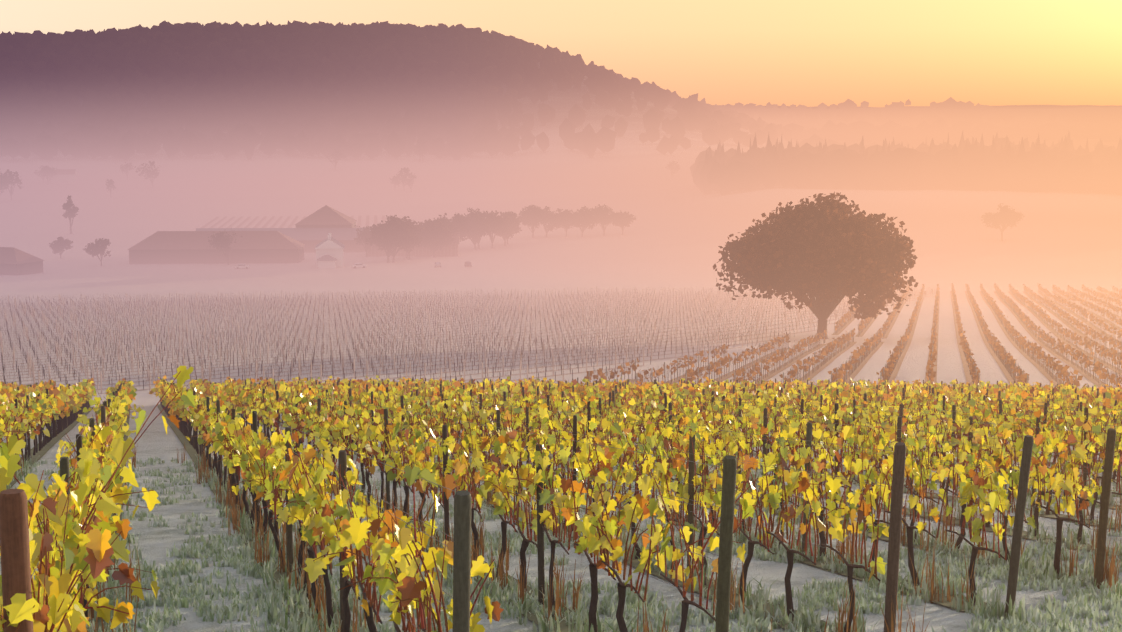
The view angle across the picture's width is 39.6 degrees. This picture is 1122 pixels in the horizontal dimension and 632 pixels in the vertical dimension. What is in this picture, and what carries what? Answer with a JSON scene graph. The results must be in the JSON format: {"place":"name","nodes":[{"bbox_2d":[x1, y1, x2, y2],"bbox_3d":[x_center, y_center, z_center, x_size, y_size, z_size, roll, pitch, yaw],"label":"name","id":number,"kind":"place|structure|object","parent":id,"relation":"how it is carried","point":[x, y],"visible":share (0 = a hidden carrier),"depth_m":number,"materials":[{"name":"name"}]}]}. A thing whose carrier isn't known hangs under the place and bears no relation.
{"place":"outdoors","nodes":[
{"label":"outdoors","id":0,"kind":"place"},
{"bbox_2d":[295,205,356,227],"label":"roof","id":1,"kind":"structure","parent":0,"point":[325,216],"depth_m":534.55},
{"bbox_2d":[317,255,336,268],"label":"farmhouse wing","id":2,"kind":"structure","parent":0,"point":[326,262],"depth_m":463.03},
{"bbox_2d":[0,57,1121,631],"bbox_3d":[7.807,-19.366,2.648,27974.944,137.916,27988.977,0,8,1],"label":"ground","id":3,"kind":"structure","parent":0,"point":[680,229],"depth_m":456.22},
{"bbox_2d":[0,247,44,274],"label":"farm shed","id":4,"kind":"structure","parent":3,"relation":"on","point":[14,261],"depth_m":446.17,"materials":[{"name":"tile"}]},
{"bbox_2d":[128,231,304,263],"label":"long barn","id":5,"kind":"structure","parent":3,"relation":"on","point":[175,247],"depth_m":483.29,"materials":[{"name":"tile"}]},
{"bbox_2d":[235,264,249,268],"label":"car","id":6,"kind":"object","parent":3,"relation":"on","point":[238,266],"visible":1,"depth_m":465.29,"materials":[{"name":"white paint"}]},
{"bbox_2d":[196,228,370,251],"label":"winery building","id":7,"kind":"structure","parent":3,"relation":"on","point":[310,238],"depth_m":529.50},
{"bbox_2d":[314,233,344,267],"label":"farm house","id":8,"kind":"structure","parent":3,"relation":"on","point":[330,245],"depth_m":467.13,"materials":[{"name":"stone"}]},
{"bbox_2d":[351,263,366,267],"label":"white car","id":9,"kind":"object","parent":3,"relation":"on","point":[355,265],"visible":1,"depth_m":464.59,"materials":[{"name":"white paint"}]},
{"bbox_2d":[366,233,459,255],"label":"farm barn","id":10,"kind":"structure","parent":3,"relation":"on","point":[448,250],"depth_m":512.38,"materials":[{"name":"brick"}]},
{"bbox_2d":[0,20,1121,195],"bbox_3d":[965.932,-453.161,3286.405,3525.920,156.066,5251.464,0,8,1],"label":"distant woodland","id":11,"kind":"object","parent":3,"relation":"on","point":[114,79],"visible":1,"depth_m":1335.38,"materials":[{"name":"green plant"}]},
{"bbox_2d":[0,443,1121,631],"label":"grass tufts","id":12,"kind":"object","parent":3,"relation":"on","point":[506,590],"visible":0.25,"depth_m":17.15,"materials":[{"name":"green plant"}]},
{"bbox_2d":[0,215,1121,393],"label":"distant vineyard rows","id":13,"kind":"object","parent":3,"relation":"on","point":[965,367],"visible":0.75,"depth_m":216.18,"materials":[{"name":"plant"}]},
{"bbox_2d":[9,404,1121,631],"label":"bare soil strips","id":14,"kind":"object","parent":3,"relation":"on","point":[191,452],"visible":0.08,"depth_m":22.47,"materials":[{"name":"brown soil"}]},
{"bbox_2d":[0,0,1121,106],"label":"sky","id":15,"kind":"structure","parent":0,"point":[879,53],"materials":[{"name":"orange"}]}
]}

